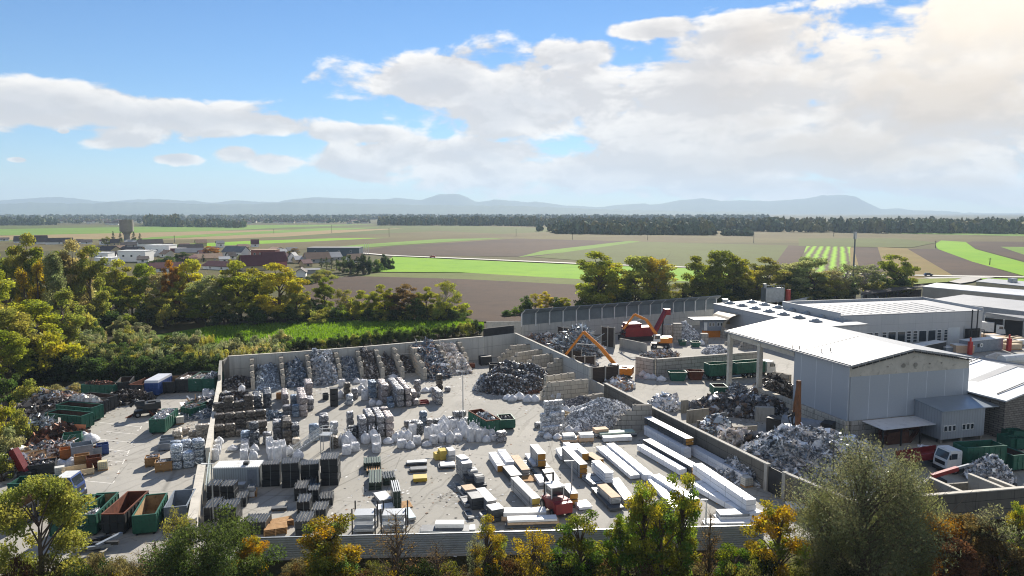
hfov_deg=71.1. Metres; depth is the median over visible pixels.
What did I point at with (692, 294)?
bush
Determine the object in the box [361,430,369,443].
bulk bag
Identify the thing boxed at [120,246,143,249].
house
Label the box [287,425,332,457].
stair platform
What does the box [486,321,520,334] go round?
path wall
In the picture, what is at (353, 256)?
house
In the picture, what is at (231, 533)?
broadleaf tree
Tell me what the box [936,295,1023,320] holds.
works hall
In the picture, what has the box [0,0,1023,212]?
sky
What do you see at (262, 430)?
coil bundle
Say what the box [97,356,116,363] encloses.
bush
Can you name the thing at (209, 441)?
dividing wall
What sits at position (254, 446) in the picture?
bulk bag
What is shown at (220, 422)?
coil bundle
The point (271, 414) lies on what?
scrap heap
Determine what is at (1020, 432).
stillage
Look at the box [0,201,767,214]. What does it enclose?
hills
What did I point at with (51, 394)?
scrap heap
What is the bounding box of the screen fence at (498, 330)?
[483,325,513,336]
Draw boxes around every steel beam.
[87,544,112,550]
[90,533,115,540]
[92,540,118,544]
[95,532,122,547]
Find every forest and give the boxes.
[0,213,408,219]
[0,216,58,224]
[58,216,370,223]
[142,213,180,226]
[174,217,247,227]
[357,213,769,219]
[377,215,1023,233]
[536,223,551,231]
[551,219,718,234]
[720,227,753,235]
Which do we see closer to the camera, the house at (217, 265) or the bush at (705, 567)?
the bush at (705, 567)
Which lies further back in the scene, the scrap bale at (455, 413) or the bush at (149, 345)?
the bush at (149, 345)
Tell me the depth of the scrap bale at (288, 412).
122.09 m
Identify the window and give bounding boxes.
[888,331,895,339]
[897,331,904,341]
[906,331,910,342]
[912,330,917,341]
[918,330,926,341]
[927,330,935,340]
[936,329,941,340]
[943,329,947,340]
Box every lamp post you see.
[201,463,214,524]
[456,371,463,420]
[564,460,573,488]
[701,499,707,525]
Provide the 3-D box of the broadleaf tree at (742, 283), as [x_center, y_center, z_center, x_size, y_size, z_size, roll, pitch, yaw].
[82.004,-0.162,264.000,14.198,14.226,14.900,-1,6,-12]
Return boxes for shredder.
[618,308,670,341]
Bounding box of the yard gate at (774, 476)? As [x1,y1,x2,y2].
[768,466,781,497]
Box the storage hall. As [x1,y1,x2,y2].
[922,283,1023,300]
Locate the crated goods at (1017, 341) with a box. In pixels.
[1005,340,1022,346]
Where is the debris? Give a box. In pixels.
[0,351,765,560]
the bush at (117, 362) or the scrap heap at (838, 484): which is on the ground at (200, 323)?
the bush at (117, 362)
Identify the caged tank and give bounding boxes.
[54,465,64,474]
[97,459,108,471]
[176,415,183,424]
[740,475,752,487]
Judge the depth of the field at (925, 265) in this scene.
499.39 m
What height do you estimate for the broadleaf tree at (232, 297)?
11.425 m
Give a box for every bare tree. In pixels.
[117,535,171,575]
[364,507,422,575]
[414,537,456,575]
[694,507,722,575]
[838,519,892,575]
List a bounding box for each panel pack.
[455,483,466,495]
[456,454,468,474]
[459,459,471,479]
[460,496,469,506]
[461,484,475,492]
[463,474,473,483]
[464,510,474,519]
[467,467,477,475]
[467,491,483,509]
[473,473,484,482]
[473,481,483,486]
[476,487,495,509]
[478,510,486,518]
[486,503,503,521]
[489,452,504,471]
[497,449,513,465]
[502,465,521,481]
[511,455,529,475]
[511,476,539,506]
[523,460,531,470]
[525,453,536,466]
[530,444,545,466]
[534,474,546,485]
[538,462,551,470]
[542,469,559,481]
[556,448,561,459]
[562,446,586,477]
[563,442,577,453]
[563,483,577,504]
[572,443,588,459]
[575,500,591,509]
[582,473,609,486]
[588,452,603,462]
[591,460,613,482]
[591,487,623,511]
[596,446,639,478]
[597,484,620,503]
[606,443,652,480]
[610,478,631,504]
[637,444,686,474]
[643,439,695,474]
[644,416,692,444]
[644,425,690,457]
[647,477,678,510]
[651,474,699,504]
[690,480,761,517]
[693,463,755,510]
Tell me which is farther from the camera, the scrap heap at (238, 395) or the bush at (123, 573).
the scrap heap at (238, 395)
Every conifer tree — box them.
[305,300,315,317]
[352,256,358,271]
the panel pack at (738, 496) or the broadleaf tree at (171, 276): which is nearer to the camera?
the panel pack at (738, 496)
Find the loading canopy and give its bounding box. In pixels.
[983,312,1023,336]
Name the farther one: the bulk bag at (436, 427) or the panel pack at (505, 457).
the bulk bag at (436, 427)
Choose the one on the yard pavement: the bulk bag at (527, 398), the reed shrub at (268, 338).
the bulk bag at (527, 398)
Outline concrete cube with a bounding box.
[754,406,773,420]
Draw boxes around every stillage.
[996,433,1017,444]
[1001,427,1018,432]
[1003,435,1023,448]
[1006,428,1023,436]
[1010,435,1023,449]
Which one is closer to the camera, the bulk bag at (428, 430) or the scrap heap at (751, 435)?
the scrap heap at (751, 435)
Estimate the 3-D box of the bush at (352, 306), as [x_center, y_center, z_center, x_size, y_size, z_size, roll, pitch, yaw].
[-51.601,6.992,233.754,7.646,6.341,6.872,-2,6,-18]
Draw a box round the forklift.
[540,472,572,514]
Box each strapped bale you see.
[170,439,180,446]
[170,443,182,453]
[171,452,182,461]
[172,460,182,469]
[180,439,190,447]
[182,446,191,451]
[182,450,193,460]
[183,459,194,468]
[193,438,204,448]
[193,447,204,456]
[194,455,204,464]
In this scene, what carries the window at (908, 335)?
in the glazed hall
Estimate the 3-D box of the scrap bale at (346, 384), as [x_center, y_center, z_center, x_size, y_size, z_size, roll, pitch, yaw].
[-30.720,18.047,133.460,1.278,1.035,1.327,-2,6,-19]
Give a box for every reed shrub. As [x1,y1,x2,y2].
[86,335,106,345]
[91,328,106,342]
[125,329,145,342]
[130,339,155,347]
[131,350,152,357]
[149,345,174,360]
[172,333,193,345]
[188,349,201,357]
[196,346,208,357]
[198,335,214,345]
[209,348,228,358]
[215,341,227,350]
[230,348,245,355]
[232,345,251,354]
[251,345,267,353]
[253,340,273,346]
[260,335,276,342]
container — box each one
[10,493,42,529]
[44,409,94,428]
[48,494,104,536]
[56,401,103,420]
[63,399,109,413]
[73,492,118,534]
[81,382,117,393]
[85,392,118,409]
[101,490,148,534]
[116,376,134,389]
[129,378,148,389]
[131,492,167,535]
[144,373,171,395]
[149,408,178,433]
[162,375,180,393]
[163,488,195,525]
[175,372,198,392]
[180,403,205,416]
[188,372,210,392]
[201,371,223,390]
[212,460,262,486]
[468,409,499,431]
[497,414,515,429]
[709,383,727,394]
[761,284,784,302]
[895,445,935,467]
[915,340,946,349]
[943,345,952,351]
[950,343,974,352]
[959,336,1002,352]
[1004,447,1023,470]
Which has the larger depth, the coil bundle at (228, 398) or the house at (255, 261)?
the house at (255, 261)
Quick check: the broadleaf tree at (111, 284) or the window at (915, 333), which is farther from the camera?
the broadleaf tree at (111, 284)
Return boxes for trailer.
[704,361,732,380]
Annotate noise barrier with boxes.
[521,295,720,336]
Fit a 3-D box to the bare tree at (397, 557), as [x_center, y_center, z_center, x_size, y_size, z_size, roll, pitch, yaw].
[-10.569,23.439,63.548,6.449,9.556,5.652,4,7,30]
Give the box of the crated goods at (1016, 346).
[1003,343,1021,349]
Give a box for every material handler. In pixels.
[564,331,633,378]
[620,313,672,348]
[784,380,800,426]
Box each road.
[365,253,1023,276]
[922,277,991,278]
[925,276,979,282]
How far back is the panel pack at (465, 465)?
92.73 m
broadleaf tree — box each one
[0,245,25,305]
[0,269,5,299]
[0,304,10,331]
[0,308,47,366]
[0,329,34,387]
[0,473,96,575]
[2,232,43,305]
[7,299,66,351]
[20,330,87,379]
[23,247,75,312]
[54,238,95,316]
[63,245,111,317]
[88,272,122,297]
[92,258,140,308]
[94,286,128,315]
[101,236,109,245]
[122,276,144,315]
[123,263,160,305]
[137,503,286,575]
[142,289,176,322]
[160,260,183,318]
[161,281,190,314]
[174,252,190,261]
[176,258,202,304]
[180,292,212,322]
[181,278,219,320]
[202,246,219,252]
[208,260,262,320]
[210,289,243,322]
[242,276,277,312]
[253,263,310,317]
[275,286,311,318]
[311,277,335,308]
[351,290,382,313]
[369,284,399,316]
[388,283,418,310]
[415,286,438,317]
[538,291,553,307]
[555,297,570,306]
[575,251,627,303]
[579,275,617,302]
[592,262,625,302]
[621,267,650,301]
[623,255,676,299]
[673,282,697,297]
[681,255,722,295]
[693,265,733,300]
[706,250,749,292]
[722,271,756,299]
[734,265,758,299]
[746,276,775,300]
[748,256,792,295]
[779,256,830,293]
[780,276,816,298]
[787,272,844,296]
[873,512,974,575]
[877,254,920,292]
[925,512,1006,575]
[961,502,1023,574]
[973,541,1023,575]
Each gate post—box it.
[763,462,770,490]
[781,471,788,500]
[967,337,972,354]
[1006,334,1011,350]
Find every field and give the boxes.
[0,224,370,234]
[0,225,550,241]
[0,230,275,239]
[0,231,510,251]
[14,225,1023,242]
[133,228,363,239]
[163,228,401,239]
[204,239,432,251]
[207,238,372,245]
[301,276,604,321]
[339,238,498,247]
[360,273,765,285]
[363,238,622,256]
[375,257,726,280]
[520,241,640,256]
[535,242,787,267]
[776,245,805,268]
[799,238,936,247]
[803,246,855,283]
[850,248,860,275]
[855,247,886,279]
[878,247,954,278]
[902,233,1023,235]
[909,249,1017,276]
[936,240,1023,275]
[968,241,1023,260]
[1003,247,1023,253]
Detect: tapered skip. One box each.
[667,370,687,380]
[678,339,686,345]
[686,369,703,379]
[690,341,700,346]
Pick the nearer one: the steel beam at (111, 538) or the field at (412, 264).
the steel beam at (111, 538)
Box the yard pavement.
[0,325,1023,574]
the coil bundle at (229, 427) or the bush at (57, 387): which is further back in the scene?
the bush at (57, 387)
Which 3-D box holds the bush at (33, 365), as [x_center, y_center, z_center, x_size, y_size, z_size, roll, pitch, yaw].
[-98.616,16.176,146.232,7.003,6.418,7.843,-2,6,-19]
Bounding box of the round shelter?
[711,311,738,337]
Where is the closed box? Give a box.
[479,355,491,365]
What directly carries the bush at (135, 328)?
on the ground at (200, 323)
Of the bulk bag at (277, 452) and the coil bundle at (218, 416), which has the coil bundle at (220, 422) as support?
the coil bundle at (218, 416)
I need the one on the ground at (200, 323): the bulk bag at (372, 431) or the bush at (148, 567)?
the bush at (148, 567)
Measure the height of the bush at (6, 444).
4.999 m
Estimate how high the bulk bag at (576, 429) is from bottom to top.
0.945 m
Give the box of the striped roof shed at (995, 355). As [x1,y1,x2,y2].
[986,352,1023,364]
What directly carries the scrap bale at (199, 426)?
on the scrap bale at (199, 432)
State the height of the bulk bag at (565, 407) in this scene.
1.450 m
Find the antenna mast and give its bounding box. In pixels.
[852,231,856,282]
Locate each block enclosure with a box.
[635,356,654,374]
[655,351,756,376]
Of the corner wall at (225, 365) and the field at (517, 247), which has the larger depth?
the field at (517, 247)
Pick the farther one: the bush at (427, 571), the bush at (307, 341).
the bush at (307, 341)
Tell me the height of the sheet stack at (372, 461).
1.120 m
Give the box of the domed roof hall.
[713,299,867,333]
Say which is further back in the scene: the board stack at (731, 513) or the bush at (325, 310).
the bush at (325, 310)
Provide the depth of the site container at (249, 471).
90.07 m
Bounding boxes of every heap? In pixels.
[0,396,67,419]
[3,450,55,478]
[20,387,78,401]
[20,436,89,457]
[22,406,57,439]
[24,417,90,446]
[82,433,99,442]
[111,387,157,405]
[178,394,211,411]
[180,406,212,419]
[206,390,262,407]
[222,375,250,390]
[255,362,281,390]
[255,408,282,420]
[284,356,307,387]
[310,348,338,385]
[340,356,360,380]
[360,346,379,379]
[381,352,398,378]
[400,354,414,373]
[403,336,452,380]
[438,339,472,374]
[472,373,487,391]
[477,359,549,394]
[525,332,556,345]
[525,388,540,393]
[545,322,606,357]
[563,395,593,407]
[564,397,631,430]
[585,361,598,366]
[603,374,635,390]
[639,348,679,358]
[647,391,680,411]
[672,320,699,342]
[688,390,789,418]
[689,445,749,479]
[698,412,733,436]
[701,344,726,354]
[715,422,894,489]
[717,426,752,446]
[725,376,749,392]
[737,430,763,447]
[748,385,757,394]
[751,374,792,398]
[830,465,920,497]
[958,453,1017,485]
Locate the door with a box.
[247,469,256,485]
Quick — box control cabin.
[688,317,729,336]
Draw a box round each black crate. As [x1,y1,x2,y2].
[330,387,337,394]
[330,394,337,400]
[330,400,337,406]
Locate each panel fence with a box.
[791,297,819,300]
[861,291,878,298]
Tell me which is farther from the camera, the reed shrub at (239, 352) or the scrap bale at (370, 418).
the reed shrub at (239, 352)
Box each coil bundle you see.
[213,402,222,408]
[213,408,223,412]
[214,412,224,420]
[214,424,224,431]
[214,430,224,437]
[215,419,224,423]
[223,395,233,402]
[223,402,233,407]
[224,407,233,412]
[224,412,234,418]
[224,423,235,430]
[225,418,234,423]
[225,430,235,436]
[233,400,243,406]
[234,406,243,411]
[235,411,245,418]
[235,418,244,424]
[235,424,245,429]
[235,428,245,436]
[243,394,253,400]
[244,400,253,405]
[244,405,253,411]
[245,410,255,417]
[245,417,255,422]
[256,409,265,416]
[256,415,266,420]
[257,419,266,427]
[258,427,267,433]
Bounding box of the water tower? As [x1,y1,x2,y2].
[119,216,133,239]
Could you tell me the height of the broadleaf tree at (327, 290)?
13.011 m
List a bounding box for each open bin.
[27,457,56,474]
[59,446,70,459]
[61,463,94,474]
[62,431,82,442]
[70,440,92,457]
[74,452,89,465]
[86,454,101,468]
[93,444,101,455]
[96,442,108,454]
[144,454,159,467]
[154,458,172,472]
[158,440,170,451]
[159,434,173,440]
[276,392,280,399]
[322,392,328,399]
[419,399,428,404]
[489,362,498,370]
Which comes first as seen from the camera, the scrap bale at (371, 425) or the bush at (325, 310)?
the scrap bale at (371, 425)
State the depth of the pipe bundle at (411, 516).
80.86 m
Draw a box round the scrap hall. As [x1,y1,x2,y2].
[724,318,998,447]
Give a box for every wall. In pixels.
[187,464,205,533]
[205,380,221,465]
[218,360,222,386]
[222,357,228,378]
[228,352,286,376]
[287,347,358,366]
[359,340,435,358]
[436,336,483,359]
[484,333,514,356]
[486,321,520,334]
[497,343,529,361]
[509,349,541,362]
[515,333,590,389]
[527,353,552,367]
[540,379,588,400]
[542,358,562,374]
[544,372,574,385]
[576,393,603,398]
[590,379,603,392]
[604,383,653,406]
[613,404,651,429]
[619,338,646,351]
[652,407,765,488]
[680,400,688,412]
[686,408,708,423]
[724,339,741,344]
[734,425,756,430]
[738,342,756,349]
[772,371,791,381]
[785,473,857,516]
[855,486,1023,521]
[919,478,929,492]
[929,477,961,492]
[947,482,967,490]
[968,473,1003,489]
[988,477,1014,486]
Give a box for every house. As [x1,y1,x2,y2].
[0,237,9,240]
[13,236,21,242]
[23,235,47,243]
[45,238,72,244]
[80,239,92,243]
[94,257,118,264]
[95,252,114,256]
[98,246,121,255]
[99,238,109,244]
[110,239,119,245]
[117,250,153,261]
[120,242,136,245]
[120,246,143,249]
[136,256,149,262]
[137,239,163,247]
[145,244,176,255]
[148,262,183,271]
[159,250,174,256]
[175,248,203,254]
[177,244,203,247]
[188,255,197,260]
[193,253,222,261]
[194,239,206,245]
[201,261,237,269]
[215,240,224,247]
[218,256,229,260]
[221,246,250,256]
[225,252,236,258]
[238,254,274,270]
[250,239,258,246]
[251,249,279,254]
[260,251,287,265]
[285,247,298,252]
[287,252,298,261]
[292,256,303,262]
[294,267,307,276]
[298,259,312,266]
[302,268,320,273]
[303,252,330,262]
[307,247,362,255]
[329,252,342,259]
[345,253,362,262]
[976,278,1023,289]
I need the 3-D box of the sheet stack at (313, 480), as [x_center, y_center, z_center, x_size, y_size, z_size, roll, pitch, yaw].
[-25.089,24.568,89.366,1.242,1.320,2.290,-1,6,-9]
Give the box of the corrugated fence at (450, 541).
[242,525,763,558]
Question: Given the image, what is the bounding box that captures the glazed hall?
[782,297,984,345]
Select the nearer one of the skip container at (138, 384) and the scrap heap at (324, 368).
the skip container at (138, 384)
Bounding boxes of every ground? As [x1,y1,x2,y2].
[0,214,1023,305]
[0,297,1023,575]
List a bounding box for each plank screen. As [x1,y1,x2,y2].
[557,326,568,334]
[562,349,581,357]
[573,355,595,364]
[591,364,619,383]
[601,326,614,347]
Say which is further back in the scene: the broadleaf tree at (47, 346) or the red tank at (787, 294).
the red tank at (787, 294)
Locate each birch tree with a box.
[68,284,96,310]
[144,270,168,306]
[160,505,195,560]
[199,273,226,309]
[286,248,299,255]
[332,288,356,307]
[434,279,461,310]
[465,533,484,574]
[510,525,562,575]
[530,293,541,308]
[644,253,671,299]
[665,274,679,296]
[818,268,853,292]
[832,263,862,297]
[847,262,887,291]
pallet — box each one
[263,528,286,532]
[263,530,286,535]
[263,532,286,536]
[264,521,287,531]
[264,529,286,534]
[270,515,292,523]
[402,500,412,507]
[522,475,535,481]
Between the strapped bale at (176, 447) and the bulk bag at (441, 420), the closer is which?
the strapped bale at (176, 447)
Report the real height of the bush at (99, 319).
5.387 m
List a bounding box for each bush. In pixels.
[0,373,22,403]
[0,400,15,431]
[0,426,26,454]
[0,452,14,481]
[3,408,38,442]
[4,553,33,575]
[8,352,44,382]
[10,378,46,402]
[20,371,47,382]
[31,553,60,575]
[36,355,64,379]
[38,368,70,382]
[45,356,86,382]
[46,384,65,390]
[48,557,83,575]
[53,351,73,374]
[59,355,86,380]
[63,557,108,575]
[67,356,86,380]
[67,382,80,393]
[68,305,100,334]
[68,357,105,381]
[74,335,96,348]
[77,357,116,381]
[81,329,103,342]
[83,347,105,358]
[83,562,101,575]
[84,366,112,380]
[84,551,122,572]
[86,344,98,353]
[88,342,116,351]
[89,321,100,332]
[91,314,106,329]
[91,553,118,572]
[93,557,119,575]
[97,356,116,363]
[99,309,115,328]
[101,346,121,356]
[103,355,125,381]
[104,310,132,325]
[104,350,115,361]
[105,321,115,332]
[106,353,135,380]
[109,329,128,344]
[111,315,129,333]
[111,568,140,575]
[113,342,134,354]
[114,357,140,378]
[114,559,159,575]
[115,555,126,575]
[116,364,145,381]
[118,312,147,326]
[118,325,135,335]
[121,349,137,360]
[121,556,143,572]
[125,557,167,574]
[127,336,139,346]
[129,357,151,377]
[130,322,151,333]
[130,345,141,352]
[132,302,156,325]
[132,359,161,377]
[136,348,156,361]
[136,354,154,362]
[137,560,154,575]
[139,305,157,321]
[142,343,159,351]
[143,330,158,338]
[143,363,159,376]
[144,258,162,266]
[144,334,159,340]
[148,357,174,373]
[152,338,167,347]
[153,343,183,360]
[154,304,177,326]
[158,354,182,368]
[161,338,190,346]
[162,256,176,261]
[166,362,183,374]
[167,351,183,361]
[168,332,182,342]
[170,341,200,355]
[171,361,189,374]
[174,312,194,320]
[174,344,194,355]
[178,333,193,343]
[178,352,200,373]
[190,329,205,346]
[190,355,217,371]
[192,362,206,371]
[199,354,220,370]
[203,344,223,355]
[205,309,242,325]
[205,342,223,350]
[226,338,244,354]
[228,332,249,344]
[241,306,267,325]
[242,555,272,575]
[243,342,259,353]
[250,335,260,345]
[257,347,276,353]
[264,311,276,319]
[269,338,286,348]
[270,306,305,323]
[270,329,292,342]
[270,345,282,352]
[276,330,288,342]
[277,562,305,575]
[279,339,291,350]
[279,344,290,351]
[280,548,309,575]
[286,304,308,319]
[288,339,298,351]
[295,336,308,350]
[298,336,315,350]
[303,276,313,283]
[303,298,326,310]
[305,309,322,320]
[308,311,327,322]
[309,338,323,349]
[310,270,323,282]
[315,338,331,348]
[318,307,331,317]
[319,269,338,278]
[326,308,351,322]
[326,337,337,348]
[328,305,349,320]
[331,566,355,575]
[332,333,346,347]
[336,256,349,271]
[340,335,351,347]
[344,254,355,273]
[345,299,364,318]
[349,334,359,346]
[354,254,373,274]
[354,332,370,345]
[355,568,371,575]
[357,560,391,575]
[359,308,382,321]
[364,330,376,344]
[371,259,383,271]
[371,329,382,344]
[373,310,395,320]
[380,254,388,268]
[380,304,407,321]
[381,332,391,343]
[382,327,400,342]
[386,257,394,268]
[387,569,416,575]
[395,329,406,342]
[395,557,434,575]
[396,305,422,320]
[403,330,412,341]
[406,298,429,321]
[411,326,419,340]
[416,325,430,340]
[418,304,432,319]
[423,563,442,575]
[424,327,436,338]
[428,302,447,320]
[431,560,464,575]
[432,323,444,337]
[436,308,454,320]
[439,325,452,337]
[448,310,470,320]
[448,323,459,336]
[449,303,472,313]
[454,322,467,336]
[460,564,486,575]
[463,319,475,335]
[471,320,484,334]
[477,562,520,575]
[501,310,513,316]
[501,552,540,575]
[501,558,515,575]
[511,306,523,315]
[518,295,532,309]
[537,559,550,575]
[542,557,575,575]
[548,297,564,306]
[570,557,617,575]
[573,298,585,305]
[573,560,595,575]
[583,285,607,304]
[611,276,631,302]
[612,290,633,302]
[622,568,638,575]
[627,563,654,575]
[633,288,659,301]
[650,283,672,299]
[650,562,689,575]
[682,291,701,297]
[689,563,711,575]
[692,560,714,574]
[705,565,738,575]
[709,287,723,302]
[715,283,735,302]
[725,560,760,575]
[730,286,748,300]
[752,554,780,575]
[768,285,784,305]
[783,559,809,575]
[789,562,834,575]
[790,287,813,300]
[808,288,835,299]
[814,552,861,575]
[827,278,852,299]
[832,562,853,574]
[837,283,860,298]
[857,275,890,297]
[874,277,896,297]
[891,555,932,575]
[893,272,912,285]
[910,534,985,575]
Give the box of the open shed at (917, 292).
[860,285,925,298]
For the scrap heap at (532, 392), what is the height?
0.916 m
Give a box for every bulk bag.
[57,459,65,466]
[65,457,73,466]
[202,388,208,396]
[211,446,218,460]
[212,444,220,453]
[213,439,221,447]
[227,445,237,450]
[238,383,245,390]
[240,443,248,452]
[240,447,247,459]
[241,438,249,446]
[248,449,257,459]
[250,443,259,451]
[265,436,272,444]
[266,438,273,452]
[267,445,273,460]
[272,438,279,445]
[273,445,281,459]
[279,439,285,444]
[279,444,286,458]
[287,444,293,455]
[292,449,303,458]
[338,379,344,386]
[338,389,343,397]
[340,431,349,447]
[342,443,351,455]
[344,427,352,435]
[348,433,356,443]
[350,441,359,451]
[353,378,359,383]
[358,383,364,393]
[360,379,367,388]
[361,389,368,400]
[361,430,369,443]
[368,398,375,405]
[369,426,377,441]
[371,434,380,444]
[372,443,381,453]
[376,400,382,405]
[382,437,393,443]
[388,374,397,378]
[392,431,400,441]
[396,438,406,448]
[397,428,404,437]
[404,428,411,440]
[405,440,415,448]
[408,422,416,435]
[412,434,420,444]
[421,387,429,392]
[422,441,432,446]
[423,426,432,439]
[429,434,437,443]
[432,423,440,434]
[437,416,445,425]
[437,430,445,442]
[441,421,448,433]
[445,429,453,443]
[449,419,457,431]
[453,428,460,434]
[454,432,462,440]
[460,418,466,432]
[462,422,470,437]
[467,427,474,442]
[475,427,482,442]
[481,426,488,436]
[482,435,491,442]
[489,433,495,441]
[502,394,509,400]
[508,395,517,401]
[515,392,523,399]
[523,394,531,402]
[532,394,539,402]
[543,433,552,438]
[553,433,561,439]
[563,405,568,410]
[564,425,573,432]
[573,426,581,432]
[639,370,646,376]
[643,373,650,379]
[650,374,656,379]
[656,375,666,381]
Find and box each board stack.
[238,481,245,492]
[247,484,255,497]
[271,505,286,511]
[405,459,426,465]
[409,466,426,472]
[413,474,426,482]
[418,524,469,532]
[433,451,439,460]
[434,520,464,527]
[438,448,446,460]
[438,461,454,469]
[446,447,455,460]
[469,525,474,531]
[501,507,545,520]
[505,515,559,528]
[560,432,576,442]
[577,432,593,442]
[591,426,608,437]
[597,429,636,438]
[602,434,631,442]
[702,517,758,525]
[713,509,751,518]
[783,501,811,512]
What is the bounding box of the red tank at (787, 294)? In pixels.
[785,289,790,300]
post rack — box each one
[351,500,378,534]
[380,500,408,533]
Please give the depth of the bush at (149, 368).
146.44 m
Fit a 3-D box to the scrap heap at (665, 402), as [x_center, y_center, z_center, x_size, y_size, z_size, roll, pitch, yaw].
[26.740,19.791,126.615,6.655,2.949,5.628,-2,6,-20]
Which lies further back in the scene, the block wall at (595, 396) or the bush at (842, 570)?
the block wall at (595, 396)
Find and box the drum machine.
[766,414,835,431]
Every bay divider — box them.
[250,358,254,389]
[279,356,284,387]
[305,354,312,382]
[333,352,341,378]
[355,350,363,378]
[373,348,384,378]
[391,347,404,378]
[409,345,426,379]
[434,343,450,370]
[456,341,468,361]
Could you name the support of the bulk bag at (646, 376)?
on the yard pavement
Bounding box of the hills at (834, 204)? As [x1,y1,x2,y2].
[0,194,1023,213]
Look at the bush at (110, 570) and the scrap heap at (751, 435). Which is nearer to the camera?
the bush at (110, 570)
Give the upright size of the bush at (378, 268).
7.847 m
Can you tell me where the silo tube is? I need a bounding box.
[997,353,1023,363]
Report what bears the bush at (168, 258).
on the ground at (295, 267)
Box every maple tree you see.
[232,535,269,575]
[295,513,364,575]
[307,521,361,575]
[469,514,507,575]
[548,509,608,575]
[602,513,632,575]
[609,497,702,575]
[620,480,671,575]
[663,472,702,575]
[713,541,750,575]
[740,498,812,575]
[998,500,1023,550]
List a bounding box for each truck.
[7,470,86,495]
[129,399,160,417]
[732,359,775,377]
[932,439,1007,473]
[981,321,1005,335]
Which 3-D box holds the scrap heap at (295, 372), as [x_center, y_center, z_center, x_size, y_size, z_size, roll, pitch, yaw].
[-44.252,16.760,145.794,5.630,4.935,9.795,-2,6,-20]
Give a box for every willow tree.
[754,421,972,575]
[789,481,864,575]
[864,449,949,575]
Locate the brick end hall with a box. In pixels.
[961,357,1023,436]
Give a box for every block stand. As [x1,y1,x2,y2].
[663,324,671,336]
[672,323,681,341]
[700,333,707,343]
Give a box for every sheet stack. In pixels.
[203,496,224,522]
[206,478,223,501]
[217,498,242,525]
[220,479,238,499]
[235,490,249,506]
[243,512,271,534]
[261,459,281,486]
[281,456,300,487]
[293,479,309,500]
[295,510,315,535]
[296,493,312,516]
[300,459,319,483]
[307,476,316,485]
[308,482,320,501]
[311,500,328,517]
[320,451,340,485]
[320,490,333,504]
[363,456,380,470]
[366,466,379,474]
[368,469,381,490]
[381,470,395,485]
[390,479,401,507]
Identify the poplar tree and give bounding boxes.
[0,276,27,313]
[12,267,35,341]
[28,257,53,334]
[40,251,71,327]
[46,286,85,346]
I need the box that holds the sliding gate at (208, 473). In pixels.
[205,452,210,491]
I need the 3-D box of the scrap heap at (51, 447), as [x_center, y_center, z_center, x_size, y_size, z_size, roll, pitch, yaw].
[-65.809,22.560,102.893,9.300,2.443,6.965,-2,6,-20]
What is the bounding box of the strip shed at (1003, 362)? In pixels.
[943,350,1023,367]
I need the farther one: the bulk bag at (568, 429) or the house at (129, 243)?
the house at (129, 243)
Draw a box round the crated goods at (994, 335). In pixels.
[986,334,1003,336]
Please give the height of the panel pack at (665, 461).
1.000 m
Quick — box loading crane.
[3,447,37,477]
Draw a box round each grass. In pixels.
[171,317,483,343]
[914,278,959,283]
[981,278,1023,280]
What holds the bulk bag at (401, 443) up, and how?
on the yard pavement
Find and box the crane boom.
[930,464,969,482]
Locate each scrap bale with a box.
[172,429,181,436]
[182,427,189,434]
[188,429,195,436]
[195,423,202,429]
[195,429,202,435]
[202,423,209,429]
[240,430,249,437]
[249,421,258,429]
[250,431,259,439]
[250,439,259,445]
[254,394,260,401]
[254,401,261,407]
[262,431,271,438]
[263,392,270,399]
[263,399,271,405]
[272,427,281,433]
[273,420,281,427]
[273,433,281,439]
[282,393,288,399]
[282,399,288,404]
[282,404,291,410]
[282,419,291,427]
[282,428,291,437]
[283,409,291,414]
[283,436,291,444]
[290,394,296,399]
[290,400,296,404]
[291,424,298,430]
[292,404,299,410]
[292,411,299,417]
[292,431,299,436]
[292,437,300,443]
[298,396,307,403]
[299,403,307,410]
[299,410,307,416]
[305,382,312,388]
[305,388,312,393]
[307,397,313,403]
[307,404,313,409]
[309,423,319,432]
[309,432,318,441]
[319,414,328,421]
[319,421,328,427]
[329,428,337,434]
[329,435,337,442]
[330,420,337,428]
[331,442,338,448]
[343,382,350,387]
[343,388,350,393]
[346,394,352,399]
[346,399,352,404]
[346,411,353,418]
[346,419,353,425]
[347,425,357,431]
[351,388,357,393]
[358,416,366,425]
[358,425,366,431]
[366,414,374,422]
[367,422,374,429]
[368,381,376,387]
[369,387,376,392]
[369,392,376,397]
[376,415,384,423]
[376,423,384,429]
[377,430,384,436]
[379,406,387,411]
[380,384,388,390]
[380,390,388,396]
[381,396,388,402]
[385,414,393,422]
[385,422,393,429]
[385,429,393,436]
[387,396,392,401]
[388,402,394,407]
[395,387,403,394]
[395,394,403,400]
[396,400,403,406]
[404,387,410,393]
[404,394,411,399]
[404,400,411,406]
[404,420,411,426]
[411,390,416,397]
[411,398,418,405]
[413,385,420,390]
[414,379,420,385]
[415,422,423,428]
[417,428,422,434]
[419,410,427,416]
[419,416,426,422]
[426,418,432,423]
[433,418,439,423]
[435,373,442,379]
[435,390,442,397]
[435,398,442,404]
[436,379,442,384]
[444,386,450,391]
[452,411,459,416]
[495,430,506,436]
[496,436,506,441]
[534,422,539,427]

